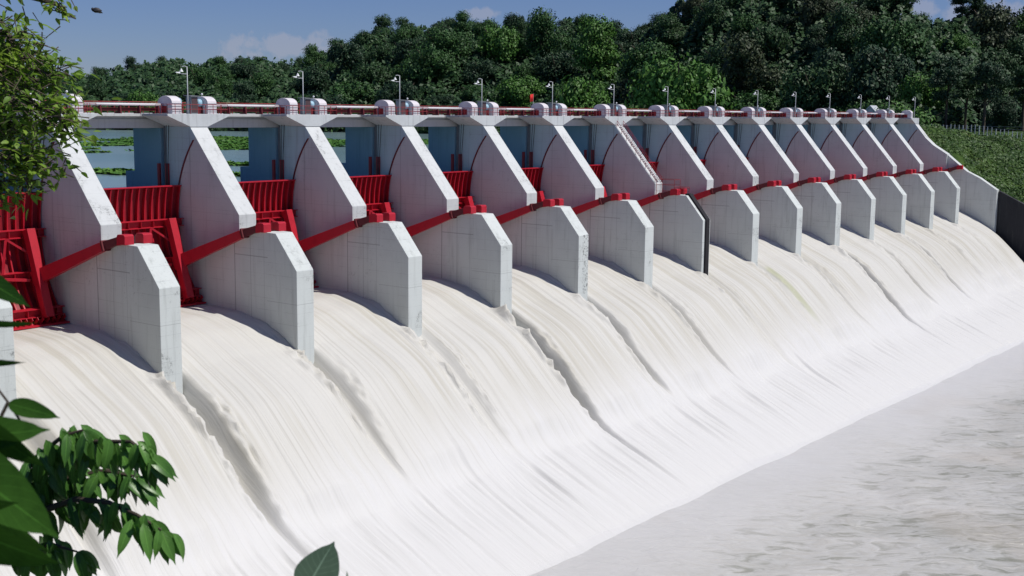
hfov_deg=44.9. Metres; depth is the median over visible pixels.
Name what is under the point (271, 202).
radial gate
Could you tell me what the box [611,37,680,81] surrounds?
forest tree
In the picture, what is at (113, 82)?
forest tree
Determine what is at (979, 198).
end abutment wall
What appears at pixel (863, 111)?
hoist cover
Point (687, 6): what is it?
forest tree
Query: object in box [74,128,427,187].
reservoir water
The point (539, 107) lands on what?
hoist cover
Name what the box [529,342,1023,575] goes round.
pool water
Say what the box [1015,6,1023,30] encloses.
forest tree
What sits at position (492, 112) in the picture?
hoist cover
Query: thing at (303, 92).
street lamp
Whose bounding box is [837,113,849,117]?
drive shaft
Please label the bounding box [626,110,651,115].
drive shaft
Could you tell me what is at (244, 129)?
forest tree
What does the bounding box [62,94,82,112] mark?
hoist cover
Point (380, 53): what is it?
forest tree
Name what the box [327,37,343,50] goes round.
forest tree
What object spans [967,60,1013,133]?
forest tree
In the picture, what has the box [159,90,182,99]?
forest tree
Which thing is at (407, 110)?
pier railing
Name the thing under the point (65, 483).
drooping shrub
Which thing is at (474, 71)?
forest tree
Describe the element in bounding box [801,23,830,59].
forest tree
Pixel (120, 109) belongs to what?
drive shaft
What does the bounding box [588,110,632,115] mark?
pier railing
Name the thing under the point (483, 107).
control cabinet
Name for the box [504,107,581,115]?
bay railing
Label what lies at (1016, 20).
forest tree
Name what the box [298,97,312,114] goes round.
control cabinet
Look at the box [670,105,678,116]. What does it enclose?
hoist cover
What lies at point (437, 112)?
drive shaft
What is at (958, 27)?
forest tree
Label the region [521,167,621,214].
radial gate
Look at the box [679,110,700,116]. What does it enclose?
drive shaft
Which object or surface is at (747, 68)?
forest tree
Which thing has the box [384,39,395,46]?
forest tree
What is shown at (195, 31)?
sky
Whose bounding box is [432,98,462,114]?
forest tree
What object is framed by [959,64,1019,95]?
forest tree
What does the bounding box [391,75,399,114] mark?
street lamp
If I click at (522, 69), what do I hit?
forest tree
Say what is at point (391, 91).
forest tree
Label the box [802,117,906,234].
spillway pier
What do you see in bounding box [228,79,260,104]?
forest tree
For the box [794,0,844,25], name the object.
forest tree
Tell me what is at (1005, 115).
forest tree
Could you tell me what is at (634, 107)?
forest tree
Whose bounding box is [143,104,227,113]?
pier railing
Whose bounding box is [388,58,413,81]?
forest tree
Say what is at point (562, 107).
hoist cover
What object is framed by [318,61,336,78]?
forest tree
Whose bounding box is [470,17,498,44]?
forest tree
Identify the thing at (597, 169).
radial gate
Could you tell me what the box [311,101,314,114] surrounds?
hoist motor
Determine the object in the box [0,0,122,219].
overhanging tree
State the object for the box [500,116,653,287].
spillway pier
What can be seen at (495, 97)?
forest tree
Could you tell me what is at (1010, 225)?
retaining wall
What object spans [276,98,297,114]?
hoist cover
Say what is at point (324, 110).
pier railing
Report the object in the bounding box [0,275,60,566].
broad leaved plant
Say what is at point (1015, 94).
forest tree
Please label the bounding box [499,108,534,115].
drive shaft
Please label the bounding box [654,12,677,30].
forest tree
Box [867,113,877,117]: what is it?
drive shaft
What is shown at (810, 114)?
drive shaft
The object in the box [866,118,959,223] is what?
spillway pier
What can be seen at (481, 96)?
street lamp
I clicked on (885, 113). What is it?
pier railing
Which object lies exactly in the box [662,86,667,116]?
street lamp
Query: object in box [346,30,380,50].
forest tree
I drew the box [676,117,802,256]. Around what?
spillway pier
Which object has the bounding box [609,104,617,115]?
control cabinet
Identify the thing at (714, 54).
forest tree
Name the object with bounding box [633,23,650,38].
forest tree
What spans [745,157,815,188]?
radial gate
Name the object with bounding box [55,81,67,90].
forest tree
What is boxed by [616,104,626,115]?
hoist cover
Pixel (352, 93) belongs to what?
forest tree
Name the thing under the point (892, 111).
hoist cover
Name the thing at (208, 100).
hoist cover
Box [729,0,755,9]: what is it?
forest tree
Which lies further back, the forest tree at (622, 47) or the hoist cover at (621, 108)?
the forest tree at (622, 47)
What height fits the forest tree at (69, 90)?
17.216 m
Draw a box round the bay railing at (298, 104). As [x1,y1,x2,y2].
[244,103,341,113]
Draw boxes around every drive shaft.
[83,102,162,113]
[217,104,280,113]
[327,106,378,114]
[420,107,462,114]
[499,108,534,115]
[567,109,597,115]
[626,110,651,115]
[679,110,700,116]
[725,111,743,116]
[766,112,782,116]
[803,112,817,116]
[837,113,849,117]
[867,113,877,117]
[894,113,904,117]
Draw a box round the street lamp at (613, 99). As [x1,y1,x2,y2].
[608,84,613,115]
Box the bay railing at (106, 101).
[45,100,128,112]
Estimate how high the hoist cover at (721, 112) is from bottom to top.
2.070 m
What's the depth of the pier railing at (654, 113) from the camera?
227.09 m
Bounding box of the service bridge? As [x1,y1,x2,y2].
[3,112,895,127]
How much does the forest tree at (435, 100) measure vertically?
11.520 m
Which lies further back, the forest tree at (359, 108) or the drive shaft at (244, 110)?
the forest tree at (359, 108)
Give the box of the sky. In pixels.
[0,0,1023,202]
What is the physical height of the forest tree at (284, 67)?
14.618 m
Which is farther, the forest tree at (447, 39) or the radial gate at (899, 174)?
the forest tree at (447, 39)
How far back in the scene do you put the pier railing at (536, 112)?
199.93 m
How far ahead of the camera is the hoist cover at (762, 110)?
259.75 m
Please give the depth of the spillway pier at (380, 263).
157.51 m
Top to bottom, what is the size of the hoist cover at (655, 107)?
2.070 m
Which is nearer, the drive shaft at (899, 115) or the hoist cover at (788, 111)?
the hoist cover at (788, 111)
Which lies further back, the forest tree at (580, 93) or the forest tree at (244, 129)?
the forest tree at (244, 129)
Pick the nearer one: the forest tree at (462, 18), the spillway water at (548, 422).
the spillway water at (548, 422)
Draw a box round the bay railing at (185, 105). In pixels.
[129,101,246,113]
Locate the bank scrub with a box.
[919,122,1023,201]
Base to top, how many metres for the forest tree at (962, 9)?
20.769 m
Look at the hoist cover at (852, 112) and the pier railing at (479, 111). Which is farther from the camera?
the hoist cover at (852, 112)
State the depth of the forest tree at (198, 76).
681.72 m
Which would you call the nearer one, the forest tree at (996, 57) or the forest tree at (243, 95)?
the forest tree at (996, 57)
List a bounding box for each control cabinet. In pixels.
[183,95,199,113]
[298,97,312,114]
[394,99,407,114]
[475,101,485,115]
[546,102,557,115]
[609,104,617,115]
[662,105,670,116]
[710,106,717,116]
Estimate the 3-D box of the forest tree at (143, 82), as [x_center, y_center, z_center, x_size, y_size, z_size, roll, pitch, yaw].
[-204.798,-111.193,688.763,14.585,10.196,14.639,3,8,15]
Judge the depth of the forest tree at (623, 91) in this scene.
530.23 m
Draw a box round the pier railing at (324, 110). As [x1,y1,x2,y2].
[268,105,336,114]
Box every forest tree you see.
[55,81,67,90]
[64,87,90,106]
[75,81,107,100]
[83,74,104,87]
[86,66,111,77]
[110,78,120,91]
[110,91,133,111]
[122,55,136,70]
[122,88,159,112]
[127,63,152,73]
[130,79,156,89]
[151,55,168,63]
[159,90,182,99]
[178,64,213,86]
[202,73,233,95]
[208,128,229,130]
[211,55,229,69]
[212,66,235,80]
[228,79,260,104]
[229,56,244,68]
[230,62,264,80]
[237,112,255,130]
[245,70,276,95]
[272,62,294,77]
[285,80,301,95]
[290,56,303,67]
[290,64,333,95]
[295,87,352,113]
[299,43,326,66]
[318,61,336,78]
[320,103,343,131]
[323,39,371,72]
[325,79,376,105]
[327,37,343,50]
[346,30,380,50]
[350,62,394,86]
[352,104,372,113]
[366,43,394,62]
[369,14,393,40]
[374,80,421,102]
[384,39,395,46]
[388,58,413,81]
[389,24,424,43]
[391,17,416,33]
[392,34,427,61]
[398,40,463,82]
[413,24,474,61]
[416,127,427,133]
[424,93,454,106]
[427,21,449,33]
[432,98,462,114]
[441,16,454,25]
[448,10,471,37]
[454,83,487,102]
[458,57,503,82]
[467,18,497,31]
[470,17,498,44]
[475,23,530,65]
[486,74,547,106]
[489,89,513,110]
[500,12,524,27]
[510,19,529,39]
[511,62,536,80]
[520,6,572,59]
[527,44,586,84]
[545,81,568,101]
[554,20,569,32]
[555,71,612,115]
[566,35,590,63]
[570,13,594,31]
[570,13,624,84]
[575,13,596,34]
[590,80,616,95]
[601,17,625,31]
[610,74,642,103]
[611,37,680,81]
[612,40,642,66]
[613,24,649,44]
[620,101,647,115]
[624,52,747,115]
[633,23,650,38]
[644,11,679,26]
[649,15,686,49]
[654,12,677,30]
[670,60,693,69]
[676,0,706,18]
[690,0,735,31]
[697,42,729,69]
[703,63,733,85]
[717,28,788,102]
[724,89,784,113]
[728,12,768,35]
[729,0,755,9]
[744,22,800,63]
[754,0,798,10]
[765,14,796,30]
[771,59,858,114]
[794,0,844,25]
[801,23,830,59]
[803,103,845,116]
[809,47,855,110]
[822,4,865,61]
[825,1,880,33]
[837,0,853,4]
[837,106,899,123]
[838,97,895,116]
[841,39,920,102]
[850,14,933,63]
[855,0,880,12]
[864,0,919,14]
[878,97,941,125]
[894,69,959,112]
[899,11,932,23]
[910,24,940,48]
[922,51,971,76]
[922,64,963,128]
[935,29,977,55]
[945,22,963,32]
[949,0,973,17]
[953,68,981,129]
[956,6,988,18]
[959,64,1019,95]
[964,0,1023,49]
[967,0,987,14]
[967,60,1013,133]
[969,94,1004,114]
[976,47,1023,72]
[978,95,1023,131]
[1004,35,1023,67]
[1009,11,1023,30]
[1010,65,1023,131]
[1010,89,1021,102]
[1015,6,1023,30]
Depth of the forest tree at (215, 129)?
536.27 m
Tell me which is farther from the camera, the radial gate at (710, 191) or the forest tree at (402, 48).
the forest tree at (402, 48)
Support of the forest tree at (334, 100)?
on the hills
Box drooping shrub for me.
[12,425,184,575]
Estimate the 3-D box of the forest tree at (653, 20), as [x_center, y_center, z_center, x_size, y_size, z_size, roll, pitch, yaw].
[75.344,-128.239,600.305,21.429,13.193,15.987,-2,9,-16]
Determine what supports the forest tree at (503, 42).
on the hills
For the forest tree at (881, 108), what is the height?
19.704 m
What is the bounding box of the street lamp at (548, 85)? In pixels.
[546,81,552,115]
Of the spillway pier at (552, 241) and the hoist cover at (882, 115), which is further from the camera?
the hoist cover at (882, 115)
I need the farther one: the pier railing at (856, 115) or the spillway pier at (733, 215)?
the pier railing at (856, 115)
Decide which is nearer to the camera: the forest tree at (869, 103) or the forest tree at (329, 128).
the forest tree at (869, 103)
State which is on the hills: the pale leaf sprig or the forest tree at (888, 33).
the forest tree at (888, 33)
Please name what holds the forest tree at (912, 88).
on the hills
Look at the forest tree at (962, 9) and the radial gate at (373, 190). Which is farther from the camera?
the forest tree at (962, 9)
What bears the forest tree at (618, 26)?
on the hills
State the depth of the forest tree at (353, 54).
645.25 m
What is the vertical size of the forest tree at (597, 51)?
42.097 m
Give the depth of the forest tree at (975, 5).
530.85 m
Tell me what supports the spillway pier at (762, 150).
in the spillway water at (548, 422)
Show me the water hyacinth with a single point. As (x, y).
(225, 142)
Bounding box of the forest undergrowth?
[8,0,1023,132]
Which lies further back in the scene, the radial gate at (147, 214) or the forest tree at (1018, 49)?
the forest tree at (1018, 49)
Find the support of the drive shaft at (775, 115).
on the spillway pier at (762, 150)
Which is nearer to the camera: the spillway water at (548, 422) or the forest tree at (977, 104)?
the spillway water at (548, 422)
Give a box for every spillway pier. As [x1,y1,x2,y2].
[0,113,182,393]
[0,299,16,418]
[126,113,313,363]
[240,114,421,336]
[341,115,511,313]
[428,115,588,300]
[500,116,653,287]
[563,116,709,274]
[623,116,758,264]
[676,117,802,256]
[723,117,840,245]
[764,117,875,239]
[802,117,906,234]
[836,118,934,228]
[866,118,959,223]
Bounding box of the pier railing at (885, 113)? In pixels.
[867,113,896,117]
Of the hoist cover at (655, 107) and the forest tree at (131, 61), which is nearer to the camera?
the hoist cover at (655, 107)
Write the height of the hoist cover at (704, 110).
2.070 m
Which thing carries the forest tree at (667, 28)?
on the hills
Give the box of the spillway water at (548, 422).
[0,210,1023,575]
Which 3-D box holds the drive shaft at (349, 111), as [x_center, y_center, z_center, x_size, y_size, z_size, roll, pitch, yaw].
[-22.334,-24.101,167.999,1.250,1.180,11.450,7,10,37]
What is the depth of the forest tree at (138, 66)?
734.63 m
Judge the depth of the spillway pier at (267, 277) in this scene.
143.39 m
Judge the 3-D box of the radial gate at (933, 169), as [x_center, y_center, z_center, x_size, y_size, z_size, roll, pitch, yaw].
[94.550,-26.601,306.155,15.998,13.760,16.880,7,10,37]
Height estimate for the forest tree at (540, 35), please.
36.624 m
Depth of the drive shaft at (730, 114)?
253.98 m
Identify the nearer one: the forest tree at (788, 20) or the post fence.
the post fence
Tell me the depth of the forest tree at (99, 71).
776.52 m
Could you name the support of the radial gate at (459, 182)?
attached to the spillway pier at (473, 252)
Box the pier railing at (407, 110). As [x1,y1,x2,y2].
[373,107,427,114]
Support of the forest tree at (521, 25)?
on the hills
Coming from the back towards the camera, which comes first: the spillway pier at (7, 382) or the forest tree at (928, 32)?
the forest tree at (928, 32)
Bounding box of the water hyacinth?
[77,135,427,176]
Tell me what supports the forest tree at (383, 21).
on the hills
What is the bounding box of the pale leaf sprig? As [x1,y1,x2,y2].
[294,541,347,575]
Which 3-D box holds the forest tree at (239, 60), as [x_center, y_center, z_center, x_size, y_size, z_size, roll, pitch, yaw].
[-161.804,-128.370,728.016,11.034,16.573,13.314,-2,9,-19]
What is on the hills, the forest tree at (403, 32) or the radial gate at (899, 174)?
the forest tree at (403, 32)
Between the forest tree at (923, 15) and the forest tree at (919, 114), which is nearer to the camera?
the forest tree at (919, 114)
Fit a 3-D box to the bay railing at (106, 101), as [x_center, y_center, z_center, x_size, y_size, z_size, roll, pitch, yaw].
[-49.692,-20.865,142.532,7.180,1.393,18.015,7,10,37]
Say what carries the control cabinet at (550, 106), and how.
on the spillway pier at (620, 233)
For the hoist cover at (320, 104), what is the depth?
161.42 m
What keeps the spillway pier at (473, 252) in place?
in the spillway water at (548, 422)
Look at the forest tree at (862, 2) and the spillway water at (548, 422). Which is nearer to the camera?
the spillway water at (548, 422)
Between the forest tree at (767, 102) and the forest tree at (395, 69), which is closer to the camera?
the forest tree at (767, 102)
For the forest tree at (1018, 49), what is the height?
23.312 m
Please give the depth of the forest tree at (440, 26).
655.95 m
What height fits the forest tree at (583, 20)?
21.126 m
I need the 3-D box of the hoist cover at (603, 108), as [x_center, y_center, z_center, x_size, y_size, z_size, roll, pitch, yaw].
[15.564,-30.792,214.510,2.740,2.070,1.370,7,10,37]
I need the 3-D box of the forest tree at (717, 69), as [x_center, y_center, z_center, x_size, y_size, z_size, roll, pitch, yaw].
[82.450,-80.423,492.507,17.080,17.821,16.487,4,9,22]
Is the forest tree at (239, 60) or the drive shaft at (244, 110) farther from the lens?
the forest tree at (239, 60)
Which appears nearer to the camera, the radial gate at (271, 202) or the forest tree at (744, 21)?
the radial gate at (271, 202)
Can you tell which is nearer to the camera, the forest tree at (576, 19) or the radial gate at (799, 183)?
the radial gate at (799, 183)
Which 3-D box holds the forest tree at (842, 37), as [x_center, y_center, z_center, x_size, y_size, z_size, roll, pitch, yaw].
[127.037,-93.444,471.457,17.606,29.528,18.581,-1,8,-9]
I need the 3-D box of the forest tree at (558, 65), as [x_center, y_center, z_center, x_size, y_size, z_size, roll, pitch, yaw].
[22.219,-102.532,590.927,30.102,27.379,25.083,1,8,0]
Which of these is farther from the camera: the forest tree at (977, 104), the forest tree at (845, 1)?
the forest tree at (845, 1)
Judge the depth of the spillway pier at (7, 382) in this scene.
109.92 m
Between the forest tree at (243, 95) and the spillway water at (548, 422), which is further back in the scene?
the forest tree at (243, 95)
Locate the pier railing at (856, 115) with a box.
[847,113,870,117]
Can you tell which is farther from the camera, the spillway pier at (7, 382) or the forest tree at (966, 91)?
the forest tree at (966, 91)
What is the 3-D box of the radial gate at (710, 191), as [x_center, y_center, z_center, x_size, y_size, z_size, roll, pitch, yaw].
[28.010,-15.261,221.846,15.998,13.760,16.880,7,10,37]
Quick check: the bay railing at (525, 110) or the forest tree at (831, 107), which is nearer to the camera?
the bay railing at (525, 110)
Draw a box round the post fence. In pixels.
[933,124,1023,137]
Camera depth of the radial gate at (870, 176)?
279.54 m
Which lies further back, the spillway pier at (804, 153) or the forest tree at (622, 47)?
the forest tree at (622, 47)
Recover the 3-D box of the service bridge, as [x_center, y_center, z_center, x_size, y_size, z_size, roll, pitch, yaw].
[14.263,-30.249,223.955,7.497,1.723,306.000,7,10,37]
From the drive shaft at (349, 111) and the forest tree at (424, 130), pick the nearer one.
the drive shaft at (349, 111)
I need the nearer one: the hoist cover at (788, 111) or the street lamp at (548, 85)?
the street lamp at (548, 85)
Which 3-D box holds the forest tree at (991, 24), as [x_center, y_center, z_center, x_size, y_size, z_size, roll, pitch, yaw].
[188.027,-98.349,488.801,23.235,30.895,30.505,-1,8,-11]
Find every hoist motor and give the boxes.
[198,99,202,113]
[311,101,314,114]
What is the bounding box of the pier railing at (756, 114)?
[741,112,770,116]
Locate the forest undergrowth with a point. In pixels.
(766, 9)
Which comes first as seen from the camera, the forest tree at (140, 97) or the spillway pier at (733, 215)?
the spillway pier at (733, 215)
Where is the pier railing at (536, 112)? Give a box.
[519,109,573,115]
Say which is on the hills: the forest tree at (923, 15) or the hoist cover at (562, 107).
the forest tree at (923, 15)
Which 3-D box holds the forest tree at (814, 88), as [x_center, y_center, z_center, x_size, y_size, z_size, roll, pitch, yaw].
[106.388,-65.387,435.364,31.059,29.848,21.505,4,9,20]
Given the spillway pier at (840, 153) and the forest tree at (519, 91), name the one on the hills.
the forest tree at (519, 91)
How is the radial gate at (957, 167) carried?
attached to the spillway pier at (892, 141)
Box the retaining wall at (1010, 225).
[996,191,1023,261]
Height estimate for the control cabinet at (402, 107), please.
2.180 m
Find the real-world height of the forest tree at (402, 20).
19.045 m
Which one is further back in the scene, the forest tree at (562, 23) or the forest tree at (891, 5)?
the forest tree at (562, 23)
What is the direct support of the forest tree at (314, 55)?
on the hills
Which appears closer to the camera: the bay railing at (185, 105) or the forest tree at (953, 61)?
the bay railing at (185, 105)
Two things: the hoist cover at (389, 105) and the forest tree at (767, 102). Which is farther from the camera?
the forest tree at (767, 102)
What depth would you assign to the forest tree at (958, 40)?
472.38 m
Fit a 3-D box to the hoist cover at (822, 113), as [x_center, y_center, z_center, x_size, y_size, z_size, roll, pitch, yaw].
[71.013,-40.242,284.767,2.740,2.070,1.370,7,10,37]
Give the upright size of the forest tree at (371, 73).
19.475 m
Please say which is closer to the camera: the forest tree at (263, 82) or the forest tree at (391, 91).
the forest tree at (391, 91)
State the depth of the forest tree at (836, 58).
438.28 m
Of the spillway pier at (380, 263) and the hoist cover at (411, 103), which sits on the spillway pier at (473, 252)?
the hoist cover at (411, 103)
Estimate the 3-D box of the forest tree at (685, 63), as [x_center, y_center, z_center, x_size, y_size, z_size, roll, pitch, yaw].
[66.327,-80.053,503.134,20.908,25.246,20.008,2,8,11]
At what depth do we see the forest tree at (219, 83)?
647.38 m
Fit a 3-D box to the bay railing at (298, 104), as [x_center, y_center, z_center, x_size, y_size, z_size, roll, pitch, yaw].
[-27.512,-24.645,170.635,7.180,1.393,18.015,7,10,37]
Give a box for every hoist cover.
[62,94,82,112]
[158,96,181,113]
[198,96,216,113]
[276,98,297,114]
[311,99,326,114]
[375,100,394,114]
[406,100,419,114]
[458,101,477,115]
[486,102,498,115]
[531,103,548,115]
[556,103,566,115]
[593,104,609,115]
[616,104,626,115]
[648,105,664,116]
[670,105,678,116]
[697,106,712,116]
[717,106,724,116]
[740,107,754,116]
[759,107,765,116]
[779,108,792,116]
[796,108,802,116]
[814,108,827,117]
[830,109,836,117]
[846,109,858,117]
[861,109,866,117]
[875,110,886,117]
[889,110,894,117]
[901,110,912,117]
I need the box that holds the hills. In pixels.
[101,1,1019,131]
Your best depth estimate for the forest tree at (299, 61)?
761.52 m
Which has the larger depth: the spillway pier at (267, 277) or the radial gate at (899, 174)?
the radial gate at (899, 174)
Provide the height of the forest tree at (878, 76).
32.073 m
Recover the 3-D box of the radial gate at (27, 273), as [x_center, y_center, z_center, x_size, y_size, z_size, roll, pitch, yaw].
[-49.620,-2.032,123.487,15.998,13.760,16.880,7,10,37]
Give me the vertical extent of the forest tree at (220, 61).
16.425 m
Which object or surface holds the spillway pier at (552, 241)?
in the spillway water at (548, 422)
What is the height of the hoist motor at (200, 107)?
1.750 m
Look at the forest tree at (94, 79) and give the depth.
687.74 m
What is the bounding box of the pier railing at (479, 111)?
[446,108,505,115]
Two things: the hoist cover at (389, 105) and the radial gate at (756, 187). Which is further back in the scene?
the radial gate at (756, 187)
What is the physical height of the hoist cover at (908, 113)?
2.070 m
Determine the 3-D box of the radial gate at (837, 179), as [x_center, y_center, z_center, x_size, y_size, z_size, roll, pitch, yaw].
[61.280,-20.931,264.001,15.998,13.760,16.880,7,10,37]
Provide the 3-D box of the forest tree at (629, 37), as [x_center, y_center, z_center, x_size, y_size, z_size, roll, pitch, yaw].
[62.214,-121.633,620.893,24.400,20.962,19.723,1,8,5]
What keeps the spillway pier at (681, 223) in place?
in the spillway water at (548, 422)
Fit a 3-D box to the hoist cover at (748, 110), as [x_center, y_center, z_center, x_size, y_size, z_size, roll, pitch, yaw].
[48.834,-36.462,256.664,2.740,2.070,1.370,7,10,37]
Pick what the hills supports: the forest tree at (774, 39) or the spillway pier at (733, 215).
the forest tree at (774, 39)
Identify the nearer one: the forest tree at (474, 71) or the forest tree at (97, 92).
the forest tree at (474, 71)
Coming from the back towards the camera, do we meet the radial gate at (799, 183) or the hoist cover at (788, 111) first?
the hoist cover at (788, 111)
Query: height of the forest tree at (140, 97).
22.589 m
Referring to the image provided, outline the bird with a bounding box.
[91,7,101,12]
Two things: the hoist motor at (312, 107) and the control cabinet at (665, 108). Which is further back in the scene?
the control cabinet at (665, 108)
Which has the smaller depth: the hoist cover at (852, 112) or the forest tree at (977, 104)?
the hoist cover at (852, 112)
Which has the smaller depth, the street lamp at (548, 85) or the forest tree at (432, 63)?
the street lamp at (548, 85)
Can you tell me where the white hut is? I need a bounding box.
[866,105,878,114]
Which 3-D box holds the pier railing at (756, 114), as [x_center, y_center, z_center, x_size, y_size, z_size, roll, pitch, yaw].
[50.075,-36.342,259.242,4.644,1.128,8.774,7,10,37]
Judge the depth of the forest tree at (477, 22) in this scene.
677.31 m
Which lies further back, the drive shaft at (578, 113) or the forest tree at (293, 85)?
the forest tree at (293, 85)
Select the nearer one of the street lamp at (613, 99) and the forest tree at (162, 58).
the street lamp at (613, 99)
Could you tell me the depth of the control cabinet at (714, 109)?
244.46 m
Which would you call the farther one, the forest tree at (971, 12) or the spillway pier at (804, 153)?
the forest tree at (971, 12)
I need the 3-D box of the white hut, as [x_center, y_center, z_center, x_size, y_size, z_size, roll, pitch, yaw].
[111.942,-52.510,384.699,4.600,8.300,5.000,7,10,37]
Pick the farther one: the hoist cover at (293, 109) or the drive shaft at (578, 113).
the drive shaft at (578, 113)
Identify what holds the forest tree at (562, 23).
on the hills
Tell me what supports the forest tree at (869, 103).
on the hills
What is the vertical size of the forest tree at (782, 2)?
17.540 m
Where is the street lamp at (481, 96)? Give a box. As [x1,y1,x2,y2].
[474,78,482,115]
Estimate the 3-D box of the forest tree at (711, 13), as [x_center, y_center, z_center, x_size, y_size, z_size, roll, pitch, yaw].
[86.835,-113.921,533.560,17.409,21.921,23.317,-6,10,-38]
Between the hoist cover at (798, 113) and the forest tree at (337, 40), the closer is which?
the hoist cover at (798, 113)
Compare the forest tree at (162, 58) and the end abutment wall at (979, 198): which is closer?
the end abutment wall at (979, 198)
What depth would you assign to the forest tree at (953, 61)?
446.37 m
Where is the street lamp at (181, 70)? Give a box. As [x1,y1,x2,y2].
[175,66,189,113]
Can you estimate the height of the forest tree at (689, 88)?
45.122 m
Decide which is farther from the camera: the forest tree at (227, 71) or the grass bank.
the forest tree at (227, 71)
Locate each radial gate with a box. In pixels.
[0,192,133,330]
[103,185,270,306]
[238,179,382,287]
[349,175,475,236]
[442,171,554,224]
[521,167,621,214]
[589,164,680,206]
[648,162,731,199]
[700,159,775,193]
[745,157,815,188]
[816,174,851,184]
[851,172,883,180]
[882,169,912,177]
[912,167,938,174]
[939,165,962,171]
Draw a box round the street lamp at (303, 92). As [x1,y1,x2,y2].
[293,71,304,114]
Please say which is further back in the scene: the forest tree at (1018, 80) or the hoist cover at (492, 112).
the forest tree at (1018, 80)
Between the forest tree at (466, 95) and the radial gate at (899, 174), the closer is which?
the radial gate at (899, 174)
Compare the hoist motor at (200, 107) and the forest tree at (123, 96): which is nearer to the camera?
the hoist motor at (200, 107)
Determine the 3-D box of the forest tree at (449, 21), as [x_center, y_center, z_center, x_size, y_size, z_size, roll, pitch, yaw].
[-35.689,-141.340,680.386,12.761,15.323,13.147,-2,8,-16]
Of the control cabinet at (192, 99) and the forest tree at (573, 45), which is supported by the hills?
the forest tree at (573, 45)
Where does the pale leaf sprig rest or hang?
on the near bank
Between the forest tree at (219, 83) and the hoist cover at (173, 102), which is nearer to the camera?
the hoist cover at (173, 102)
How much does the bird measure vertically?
0.182 m
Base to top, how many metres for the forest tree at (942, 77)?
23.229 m
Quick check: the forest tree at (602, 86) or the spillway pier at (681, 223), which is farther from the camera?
the forest tree at (602, 86)
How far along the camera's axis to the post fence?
364.35 m
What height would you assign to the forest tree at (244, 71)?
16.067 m
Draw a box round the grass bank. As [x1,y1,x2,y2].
[922,127,1023,202]
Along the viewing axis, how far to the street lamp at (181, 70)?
144.28 m
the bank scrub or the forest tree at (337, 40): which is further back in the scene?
the forest tree at (337, 40)
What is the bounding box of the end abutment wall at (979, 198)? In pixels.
[893,118,998,232]
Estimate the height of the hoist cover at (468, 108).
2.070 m
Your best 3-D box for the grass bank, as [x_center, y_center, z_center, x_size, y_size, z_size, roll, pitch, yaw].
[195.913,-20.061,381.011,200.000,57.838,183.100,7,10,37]
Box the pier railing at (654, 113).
[638,110,668,116]
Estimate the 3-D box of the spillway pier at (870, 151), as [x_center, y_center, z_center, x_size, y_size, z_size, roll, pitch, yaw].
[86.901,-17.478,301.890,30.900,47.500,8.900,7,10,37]
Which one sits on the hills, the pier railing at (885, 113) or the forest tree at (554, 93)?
the forest tree at (554, 93)
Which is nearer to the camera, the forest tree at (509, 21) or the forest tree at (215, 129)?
the forest tree at (215, 129)
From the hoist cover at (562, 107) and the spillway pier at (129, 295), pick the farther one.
the hoist cover at (562, 107)
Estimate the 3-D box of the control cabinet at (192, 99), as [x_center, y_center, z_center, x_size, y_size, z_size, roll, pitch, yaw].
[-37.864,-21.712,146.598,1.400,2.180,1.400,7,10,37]
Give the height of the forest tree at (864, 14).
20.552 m
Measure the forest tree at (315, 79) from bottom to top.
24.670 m
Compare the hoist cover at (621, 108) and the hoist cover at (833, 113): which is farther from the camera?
the hoist cover at (833, 113)

